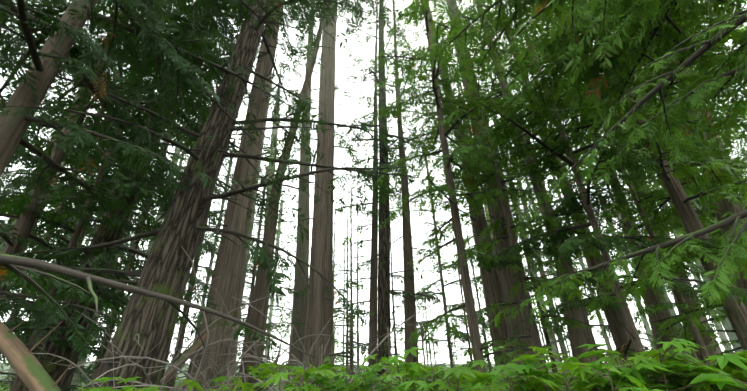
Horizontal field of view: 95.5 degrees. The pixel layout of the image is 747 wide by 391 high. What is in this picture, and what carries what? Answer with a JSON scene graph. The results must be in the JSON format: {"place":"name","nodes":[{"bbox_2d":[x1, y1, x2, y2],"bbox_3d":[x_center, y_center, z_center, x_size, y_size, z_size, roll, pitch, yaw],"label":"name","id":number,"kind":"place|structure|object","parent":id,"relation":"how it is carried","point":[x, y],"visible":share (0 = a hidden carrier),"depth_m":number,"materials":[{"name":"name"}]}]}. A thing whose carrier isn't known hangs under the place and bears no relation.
{"place":"outdoors","nodes":[
{"label":"outdoors","id":0,"kind":"place"},
{"bbox_2d":[0,363,494,390],"bbox_3d":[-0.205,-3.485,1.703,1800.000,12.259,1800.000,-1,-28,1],"label":"ground","id":1,"kind":"structure","parent":0,"point":[8,367],"depth_m":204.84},
{"bbox_2d":[1,294,43,390],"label":"young hemlock tree","id":2,"kind":"object","parent":1,"relation":"on","point":[12,369],"visible":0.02,"depth_m":21.77,"materials":[{"name":"green plant"}]},
{"bbox_2d":[0,162,64,390],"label":"young hemlock tree","id":3,"kind":"object","parent":1,"relation":"on","point":[18,289],"visible":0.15,"depth_m":11.15,"materials":[{"name":"green plant"}]},
{"bbox_2d":[0,237,84,384],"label":"young hemlock tree","id":4,"kind":"object","parent":1,"relation":"on","point":[2,367],"visible":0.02,"depth_m":22.64,"materials":[{"name":"green plant"}]},
{"bbox_2d":[0,186,89,385],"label":"young hemlock tree","id":5,"kind":"object","parent":1,"relation":"on","point":[8,373],"visible":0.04,"depth_m":10.36,"materials":[{"name":"green plant"}]},
{"bbox_2d":[0,11,120,364],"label":"hemlock tree","id":6,"kind":"object","parent":1,"relation":"on","point":[14,222],"visible":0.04,"depth_m":18.07,"materials":[{"name":"green plant"}]},
{"bbox_2d":[3,72,131,388],"bbox_3d":[-27.009,-3.432,32.929,8.869,40.538,9.791,-23,-35,37],"label":"tree","id":7,"kind":"object","parent":1,"relation":"on","point":[9,371],"visible":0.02,"depth_m":28.32,"materials":[{"name":"green plant"}]},
{"bbox_2d":[0,163,157,388],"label":"hemlock tree","id":8,"kind":"object","parent":1,"relation":"on","point":[89,359],"visible":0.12,"depth_m":13.96,"materials":[{"name":"green plant"}]},
{"bbox_2d":[0,44,163,382],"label":"hemlock tree","id":9,"kind":"object","parent":1,"relation":"on","point":[60,247],"visible":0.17,"depth_m":11.21,"materials":[{"name":"green plant"}]},
{"bbox_2d":[0,54,167,390],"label":"hemlock tree","id":10,"kind":"object","parent":1,"relation":"on","point":[13,302],"visible":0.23,"depth_m":8.00,"materials":[{"name":"green plant"}]},
{"bbox_2d":[0,4,176,250],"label":"tree","id":11,"kind":"object","parent":1,"relation":"on","point":[12,177],"depth_m":19.39,"materials":[{"name":"green plant"}]},
{"bbox_2d":[0,2,196,390],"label":"hemlock tree","id":12,"kind":"object","parent":1,"relation":"on","point":[83,232],"visible":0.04,"depth_m":13.49,"materials":[{"name":"green plant"}]},
{"bbox_2d":[34,24,202,390],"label":"tree","id":13,"kind":"object","parent":1,"relation":"on","point":[80,362],"depth_m":18.52,"materials":[{"name":"green plant"}]},
{"bbox_2d":[0,0,237,356],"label":"hemlock tree","id":14,"kind":"object","parent":1,"relation":"on","point":[17,238],"visible":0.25,"depth_m":8.10,"materials":[{"name":"green plant"}]},
{"bbox_2d":[21,110,216,380],"bbox_3d":[-7.888,1.498,12.264,5.785,12.172,5.180,-1,-28,1],"label":"hemlock tree","id":15,"kind":"object","parent":1,"relation":"on","point":[99,362],"visible":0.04,"depth_m":11.31,"materials":[{"name":"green plant"}]},
{"bbox_2d":[38,62,222,386],"bbox_3d":[-12.603,-4.279,21.042,8.825,30.173,8.742,-1,-28,1],"label":"hemlock tree","id":16,"kind":"object","parent":1,"relation":"on","point":[87,236],"depth_m":17.12,"materials":[{"name":"green plant"}]},
{"bbox_2d":[93,134,182,339],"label":"tree","id":17,"kind":"object","parent":1,"relation":"on","point":[160,208],"visible":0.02,"depth_m":36.22,"materials":[{"name":"green plant"}]},
{"bbox_2d":[71,145,206,386],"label":"hemlock tree","id":18,"kind":"object","parent":1,"relation":"on","point":[73,380],"visible":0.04,"depth_m":18.51,"materials":[{"name":"green plant"}]},
{"bbox_2d":[0,0,314,358],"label":"hemlock tree","id":19,"kind":"object","parent":1,"relation":"on","point":[20,267],"visible":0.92,"depth_m":5.14,"materials":[{"name":"green plant"}]},
{"bbox_2d":[0,0,323,390],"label":"fir tree","id":20,"kind":"object","parent":1,"relation":"on","point":[55,372],"visible":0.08,"depth_m":9.12,"materials":[{"name":"green plant"}]},
{"bbox_2d":[0,0,327,231],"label":"hemlock tree","id":21,"kind":"object","parent":1,"relation":"on","point":[61,33],"visible":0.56,"depth_m":5.86,"materials":[{"name":"green plant"}]},
{"bbox_2d":[124,87,222,330],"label":"hemlock tree","id":22,"kind":"object","parent":1,"relation":"on","point":[210,240],"depth_m":27.15,"materials":[{"name":"green plant"}]},
{"bbox_2d":[163,283,200,390],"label":"young hemlock tree","id":23,"kind":"object","parent":1,"relation":"on","point":[178,322],"visible":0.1,"depth_m":12.63,"materials":[{"name":"green plant"}]},
{"bbox_2d":[100,140,265,388],"bbox_3d":[-9.913,3.898,20.786,8.224,17.197,7.381,-1,-28,1],"label":"hemlock tree","id":24,"kind":"object","parent":1,"relation":"on","point":[211,262],"visible":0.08,"depth_m":19.71,"materials":[{"name":"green plant"}]},
{"bbox_2d":[90,21,279,390],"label":"hemlock tree","id":25,"kind":"object","parent":1,"relation":"on","point":[213,248],"visible":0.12,"depth_m":15.77,"materials":[{"name":"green plant"}]},
{"bbox_2d":[0,0,441,390],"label":"fir tree","id":26,"kind":"object","parent":1,"relation":"on","point":[151,321],"visible":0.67,"depth_m":7.24,"materials":[{"name":"green plant"}]},
{"bbox_2d":[171,234,275,373],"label":"young hemlock tree","id":27,"kind":"object","parent":1,"relation":"on","point":[190,334],"visible":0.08,"depth_m":23.12,"materials":[{"name":"green plant"}]},
{"bbox_2d":[0,246,453,390],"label":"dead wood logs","id":28,"kind":"object","parent":1,"relation":"on","point":[28,368],"visible":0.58,"depth_m":5.69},
{"bbox_2d":[185,242,291,389],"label":"young hemlock tree","id":29,"kind":"object","parent":1,"relation":"on","point":[249,306],"visible":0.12,"depth_m":13.22,"materials":[{"name":"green plant"}]},
{"bbox_2d":[177,166,307,375],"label":"hemlock tree","id":30,"kind":"object","parent":1,"relation":"on","point":[269,326],"visible":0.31,"depth_m":17.58,"materials":[{"name":"green plant"}]},
{"bbox_2d":[196,109,290,317],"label":"tree","id":31,"kind":"object","parent":1,"relation":"on","point":[255,232],"visible":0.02,"depth_m":33.38,"materials":[{"name":"green plant"}]},
{"bbox_2d":[198,48,299,352],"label":"hemlock tree","id":32,"kind":"object","parent":1,"relation":"on","point":[252,216],"visible":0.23,"depth_m":26.60,"materials":[{"name":"green plant"}]},
{"bbox_2d":[200,171,300,390],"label":"young hemlock tree","id":33,"kind":"object","parent":1,"relation":"on","point":[276,310],"visible":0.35,"depth_m":18.53,"materials":[{"name":"green plant"}]},
{"bbox_2d":[237,340,270,390],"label":"tree sapling","id":34,"kind":"object","parent":1,"relation":"on","point":[239,388],"visible":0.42,"depth_m":7.89,"materials":[{"name":"brown plant"}]},
{"bbox_2d":[237,280,286,363],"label":"young hemlock tree","id":35,"kind":"object","parent":1,"relation":"on","point":[269,318],"visible":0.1,"depth_m":27.96,"materials":[{"name":"green plant"}]},
{"bbox_2d":[164,0,364,390],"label":"cedar tree","id":36,"kind":"object","parent":1,"relation":"on","point":[229,270],"visible":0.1,"depth_m":10.09,"materials":[{"name":"brown plant"}]},
{"bbox_2d":[241,202,292,375],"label":"tree","id":37,"kind":"object","parent":1,"relation":"on","point":[271,303],"visible":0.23,"depth_m":64.10,"materials":[{"name":"green plant"}]},
{"bbox_2d":[256,324,293,390],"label":"tree sapling","id":38,"kind":"object","parent":1,"relation":"on","point":[291,339],"visible":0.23,"depth_m":6.17,"materials":[{"name":"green plant"}]},
{"bbox_2d":[243,64,311,360],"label":"tree","id":39,"kind":"object","parent":1,"relation":"on","point":[275,131],"visible":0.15,"depth_m":35.91,"materials":[{"name":"green plant"}]},
{"bbox_2d":[237,0,374,390],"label":"hemlock tree","id":40,"kind":"object","parent":1,"relation":"on","point":[256,317],"visible":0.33,"depth_m":12.71,"materials":[{"name":"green plant"}]},
{"bbox_2d":[271,3,363,390],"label":"hemlock tree","id":41,"kind":"object","parent":1,"relation":"on","point":[300,303],"visible":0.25,"depth_m":19.76,"materials":[{"name":"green plant"}]},
{"bbox_2d":[270,220,366,376],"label":"young hemlock tree","id":42,"kind":"object","parent":1,"relation":"on","point":[338,332],"visible":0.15,"depth_m":18.38,"materials":[{"name":"green plant"}]},
{"bbox_2d":[264,0,378,384],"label":"cedar tree","id":43,"kind":"object","parent":1,"relation":"on","point":[319,313],"visible":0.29,"depth_m":15.57,"materials":[{"name":"brown plant"}]},
{"bbox_2d":[274,203,368,371],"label":"young hemlock tree","id":44,"kind":"object","parent":1,"relation":"on","point":[353,295],"visible":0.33,"depth_m":22.88,"materials":[{"name":"green plant"}]},
{"bbox_2d":[320,344,323,387],"bbox_3d":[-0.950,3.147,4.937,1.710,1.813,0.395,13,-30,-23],"label":"trunk","id":45,"kind":"object","parent":1,"relation":"on","point":[322,348],"visible":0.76,"depth_m":5.29,"materials":[{"name":"brown plant"}]},
{"bbox_2d":[323,313,350,381],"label":"tree sapling","id":46,"kind":"object","parent":1,"relation":"on","point":[341,356],"visible":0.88,"depth_m":7.05,"materials":[{"name":"brown plant"}]},
{"bbox_2d":[291,215,391,383],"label":"young hemlock tree","id":47,"kind":"object","parent":1,"relation":"on","point":[347,333],"visible":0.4,"depth_m":18.23,"materials":[{"name":"green plant"}]},
{"bbox_2d":[292,196,403,379],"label":"young hemlock tree","id":48,"kind":"object","parent":1,"relation":"on","point":[350,287],"visible":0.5,"depth_m":18.03,"materials":[{"name":"green plant"}]},
{"bbox_2d":[334,232,367,377],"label":"young hemlock tree","id":49,"kind":"object","parent":1,"relation":"on","point":[341,361],"visible":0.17,"depth_m":27.33,"materials":[{"name":"green plant"}]},
{"bbox_2d":[335,317,368,368],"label":"young hemlock tree","id":50,"kind":"object","parent":1,"relation":"on","point":[345,349],"visible":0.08,"depth_m":21.56,"materials":[{"name":"green plant"}]},
{"bbox_2d":[333,220,402,373],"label":"young hemlock tree","id":51,"kind":"object","parent":1,"relation":"on","point":[357,322],"visible":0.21,"depth_m":20.78,"materials":[{"name":"green plant"}]},
{"bbox_2d":[0,337,746,390],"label":"undergrowth plants","id":52,"kind":"object","parent":1,"relation":"on","point":[666,370],"visible":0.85,"depth_m":3.13,"materials":[{"name":"green plant"}]},
{"bbox_2d":[323,1,439,374],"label":"hemlock tree","id":53,"kind":"object","parent":1,"relation":"on","point":[373,212],"visible":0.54,"depth_m":16.88,"materials":[{"name":"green plant"}]},
{"bbox_2d":[304,0,459,384],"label":"fir tree","id":54,"kind":"object","parent":1,"relation":"on","point":[383,277],"visible":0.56,"depth_m":16.55,"materials":[{"name":"green plant"}]},
{"bbox_2d":[363,277,404,385],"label":"young hemlock tree","id":55,"kind":"object","parent":1,"relation":"on","point":[394,341],"visible":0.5,"depth_m":13.96,"materials":[{"name":"green plant"}]},
{"bbox_2d":[344,204,430,381],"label":"young hemlock tree","id":56,"kind":"object","parent":1,"relation":"on","point":[391,269],"visible":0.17,"depth_m":22.67,"materials":[{"name":"green plant"}]},
{"bbox_2d":[387,327,391,384],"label":"tree sapling","id":57,"kind":"object","parent":1,"relation":"on","point":[388,332],"visible":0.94,"depth_m":6.31,"materials":[{"name":"brown plant"}]},
{"bbox_2d":[351,0,437,380],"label":"hemlock tree","id":58,"kind":"object","parent":1,"relation":"on","point":[409,286],"visible":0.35,"depth_m":16.03,"materials":[{"name":"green plant"}]},
{"bbox_2d":[411,323,428,380],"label":"tree sapling","id":59,"kind":"object","parent":1,"relation":"on","point":[421,330],"visible":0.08,"depth_m":8.03,"materials":[{"name":"brown plant"}]},
{"bbox_2d":[403,282,447,380],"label":"young hemlock tree","id":60,"kind":"object","parent":1,"relation":"on","point":[427,354],"visible":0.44,"depth_m":28.48,"materials":[{"name":"green plant"}]},
{"bbox_2d":[418,279,447,368],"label":"young hemlock tree","id":61,"kind":"object","parent":1,"relation":"on","point":[432,335],"visible":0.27,"depth_m":44.73,"materials":[{"name":"green plant"}]},
{"bbox_2d":[404,274,469,380],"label":"young hemlock tree","id":62,"kind":"object","parent":1,"relation":"on","point":[429,352],"visible":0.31,"depth_m":26.62,"materials":[{"name":"green plant"}]},
{"bbox_2d":[391,150,490,368],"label":"hemlock tree","id":63,"kind":"object","parent":1,"relation":"on","point":[440,269],"visible":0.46,"depth_m":17.94,"materials":[{"name":"green plant"}]},
{"bbox_2d":[438,313,461,367],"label":"young hemlock tree","id":64,"kind":"object","parent":1,"relation":"on","point":[452,348],"visible":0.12,"depth_m":41.66,"materials":[{"name":"green plant"}]},
{"bbox_2d":[431,255,491,381],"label":"young hemlock tree","id":65,"kind":"object","parent":1,"relation":"on","point":[466,325],"visible":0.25,"depth_m":15.20,"materials":[{"name":"green plant"}]},
{"bbox_2d":[352,0,572,384],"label":"hemlock tree","id":66,"kind":"object","parent":1,"relation":"on","point":[447,159],"visible":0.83,"depth_m":11.21,"materials":[{"name":"green plant"}]},
{"bbox_2d":[358,0,567,380],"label":"tree","id":67,"kind":"object","parent":1,"relation":"on","point":[491,280],"visible":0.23,"depth_m":15.05,"materials":[{"name":"green plant"}]},
{"bbox_2d":[440,230,494,372],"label":"young hemlock tree","id":68,"kind":"object","parent":1,"relation":"on","point":[479,304],"visible":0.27,"depth_m":17.53,"materials":[{"name":"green plant"}]},
{"bbox_2d":[460,213,490,336],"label":"tree","id":69,"kind":"object","parent":1,"relation":"on","point":[479,298],"visible":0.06,"depth_m":55.73,"materials":[{"name":"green plant"}]},
{"bbox_2d":[386,0,592,387],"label":"cedar tree","id":70,"kind":"object","parent":1,"relation":"on","point":[507,280],"visible":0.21,"depth_m":13.42,"materials":[{"name":"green plant"}]},
{"bbox_2d":[453,85,530,286],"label":"tree","id":71,"kind":"object","parent":1,"relation":"on","point":[469,230],"visible":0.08,"depth_m":35.88,"materials":[{"name":"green plant"}]},
{"bbox_2d":[439,83,551,371],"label":"hemlock tree","id":72,"kind":"object","parent":1,"relation":"on","point":[491,235],"visible":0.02,"depth_m":28.38,"materials":[{"name":"green plant"}]},
{"bbox_2d":[491,120,561,368],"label":"tree","id":73,"kind":"object","parent":1,"relation":"on","point":[554,349],"visible":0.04,"depth_m":34.34,"materials":[{"name":"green plant"}]},
{"bbox_2d":[462,44,594,378],"bbox_3d":[9.802,-3.257,23.582,8.388,30.174,8.370,-1,-28,1],"label":"hemlock tree","id":74,"kind":"object","parent":1,"relation":"on","point":[563,349],"visible":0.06,"depth_m":19.67,"materials":[{"name":"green plant"}]},
{"bbox_2d":[418,43,646,384],"bbox_3d":[4.457,-0.156,11.525,6.026,13.969,5.839,-1,-28,1],"label":"hemlock tree","id":75,"kind":"object","parent":1,"relation":"on","point":[523,283],"visible":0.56,"depth_m":10.28,"materials":[{"name":"green plant"}]},
{"bbox_2d":[517,331,563,386],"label":"tree sapling","id":76,"kind":"object","parent":1,"relation":"on","point":[554,337],"visible":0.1,"depth_m":6.00,"materials":[{"name":"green plant"}]},
{"bbox_2d":[449,0,635,377],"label":"cedar tree","id":77,"kind":"object","parent":1,"relation":"on","point":[618,330],"visible":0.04,"depth_m":11.93,"materials":[{"name":"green plant"}]},
{"bbox_2d":[529,293,571,371],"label":"young hemlock tree","id":78,"kind":"object","parent":1,"relation":"on","point":[540,339],"visible":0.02,"depth_m":13.20,"materials":[{"name":"green plant"}]},
{"bbox_2d":[484,146,623,372],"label":"young hemlock tree","id":79,"kind":"object","parent":1,"relation":"on","point":[545,332],"visible":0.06,"depth_m":14.02,"materials":[{"name":"green plant"}]},
{"bbox_2d":[540,270,570,356],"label":"young hemlock tree","id":80,"kind":"object","parent":1,"relation":"on","point":[563,330],"visible":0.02,"depth_m":34.87,"materials":[{"name":"green plant"}]},
{"bbox_2d":[525,180,596,332],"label":"tree","id":81,"kind":"object","parent":1,"relation":"on","point":[553,268],"visible":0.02,"depth_m":63.41,"materials":[{"name":"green plant"}]},
{"bbox_2d":[421,0,704,379],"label":"cedar tree","id":82,"kind":"object","parent":1,"relation":"on","point":[578,336],"visible":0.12,"depth_m":11.69,"materials":[{"name":"green plant"}]},
{"bbox_2d":[501,27,625,280],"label":"tree","id":83,"kind":"object","parent":1,"relation":"on","point":[590,198],"visible":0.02,"depth_m":25.00,"materials":[{"name":"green plant"}]},
{"bbox_2d":[491,134,652,356],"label":"hemlock tree","id":84,"kind":"object","parent":1,"relation":"on","point":[607,329],"visible":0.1,"depth_m":14.12,"materials":[{"name":"green plant"}]},
{"bbox_2d":[413,0,746,325],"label":"hemlock tree","id":85,"kind":"object","parent":1,"relation":"on","point":[724,279],"visible":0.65,"depth_m":4.65,"materials":[{"name":"green plant"}]},
{"bbox_2d":[419,0,746,219],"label":"hemlock tree","id":86,"kind":"object","parent":1,"relation":"on","point":[739,16],"visible":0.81,"depth_m":5.03,"materials":[{"name":"green plant"}]},
{"bbox_2d":[518,78,649,349],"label":"hemlock tree","id":87,"kind":"object","parent":1,"relation":"on","point":[608,341],"visible":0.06,"depth_m":23.91,"materials":[{"name":"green plant"}]},
{"bbox_2d":[497,0,687,362],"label":"cedar tree","id":88,"kind":"object","parent":1,"relation":"on","point":[650,298],"visible":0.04,"depth_m":12.20,"materials":[{"name":"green plant"}]},
{"bbox_2d":[457,1,746,384],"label":"hemlock tree","id":89,"kind":"object","parent":1,"relation":"on","point":[600,242],"visible":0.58,"depth_m":7.69,"materials":[{"name":"green plant"}]},
{"bbox_2d":[468,0,746,349],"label":"hemlock tree","id":90,"kind":"object","parent":1,"relation":"on","point":[683,210],"visible":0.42,"depth_m":7.65,"materials":[{"name":"green plant"}]},
{"bbox_2d":[567,253,652,350],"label":"young hemlock tree","id":91,"kind":"object","parent":1,"relation":"on","point":[601,331],"visible":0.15,"depth_m":23.73,"materials":[{"name":"green plant"}]},
{"bbox_2d":[489,0,746,137],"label":"hemlock tree","id":92,"kind":"object","parent":1,"relation":"on","point":[522,96],"visible":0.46,"depth_m":6.93,"materials":[{"name":"green plant"}]},
{"bbox_2d":[582,156,655,349],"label":"tree","id":93,"kind":"object","parent":1,"relation":"on","point":[648,328],"depth_m":41.49,"materials":[{"name":"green plant"}]},
{"bbox_2d":[524,6,721,363],"bbox_3d":[12.230,-11.073,21.439,7.417,42.336,6.875,-10,-29,18],"label":"cedar tree","id":94,"kind":"object","parent":1,"relation":"on","point":[706,339],"depth_m":12.88,"materials":[{"name":"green plant"}]},
{"bbox_2d":[593,156,677,345],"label":"tree","id":95,"kind":"object","parent":1,"relation":"on","point":[622,279],"visible":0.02,"depth_m":54.44,"materials":[{"name":"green plant"}]},
{"bbox_2d":[528,1,746,350],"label":"cedar tree","id":96,"kind":"object","parent":1,"relation":"on","point":[724,205],"visible":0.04,"depth_m":9.82,"materials":[{"name":"green plant"}]},
{"bbox_2d":[531,74,746,362],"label":"hemlock tree","id":97,"kind":"object","parent":1,"relation":"on","point":[681,303],"visible":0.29,"depth_m":9.13,"materials":[{"name":"green plant"}]},
{"bbox_2d":[533,21,746,265],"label":"hemlock tree","id":98,"kind":"object","parent":1,"relation":"on","point":[669,227],"visible":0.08,"depth_m":11.40,"materials":[{"name":"green plant"}]},
{"bbox_2d":[584,128,697,360],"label":"tree","id":99,"kind":"object","parent":1,"relation":"on","point":[667,300],"depth_m":27.94,"materials":[{"name":"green plant"}]},
{"bbox_2d":[573,146,722,326],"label":"hemlock tree","id":100,"kind":"object","parent":1,"relation":"on","point":[575,263],"depth_m":19.70,"materials":[{"name":"green plant"}]},
{"bbox_2d":[598,86,746,362],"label":"hemlock tree","id":101,"kind":"object","parent":1,"relation":"on","point":[708,327],"visible":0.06,"depth_m":11.78,"materials":[{"name":"green plant"}]},
{"bbox_2d":[610,35,739,322],"bbox_3d":[27.988,-7.039,33.765,9.595,45.926,9.186,-1,-28,1],"label":"tree","id":102,"kind":"object","parent":1,"relation":"on","point":[681,233],"depth_m":28.20,"materials":[{"name":"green plant"}]},
{"bbox_2d":[622,178,732,352],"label":"tree","id":103,"kind":"object","parent":1,"relation":"on","point":[724,335],"visible":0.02,"depth_m":36.49,"materials":[{"name":"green plant"}]},
{"bbox_2d":[622,43,734,311],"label":"tree","id":104,"kind":"object","parent":1,"relation":"on","point":[705,211],"depth_m":26.93,"materials":[{"name":"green plant"}]},
{"bbox_2d":[622,126,743,352],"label":"tree","id":105,"kind":"object","parent":1,"relation":"on","point":[731,335],"visible":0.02,"depth_m":25.58,"materials":[{"name":"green plant"}]},
{"bbox_2d":[628,14,746,276],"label":"hemlock tree","id":106,"kind":"object","parent":1,"relation":"on","point":[731,154],"depth_m":19.12,"materials":[{"name":"green plant"}]},
{"bbox_2d":[648,266,735,348],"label":"young hemlock tree","id":107,"kind":"object","parent":1,"relation":"on","point":[717,331],"visible":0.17,"depth_m":11.13,"materials":[{"name":"green plant"}]},
{"bbox_2d":[711,313,733,352],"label":"young hemlock tree","id":108,"kind":"object","parent":1,"relation":"on","point":[721,336],"visible":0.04,"depth_m":27.47,"materials":[{"name":"green plant"}]},
{"bbox_2d":[0,0,746,364],"label":"sky","id":109,"kind":"structure","parent":0,"point":[341,111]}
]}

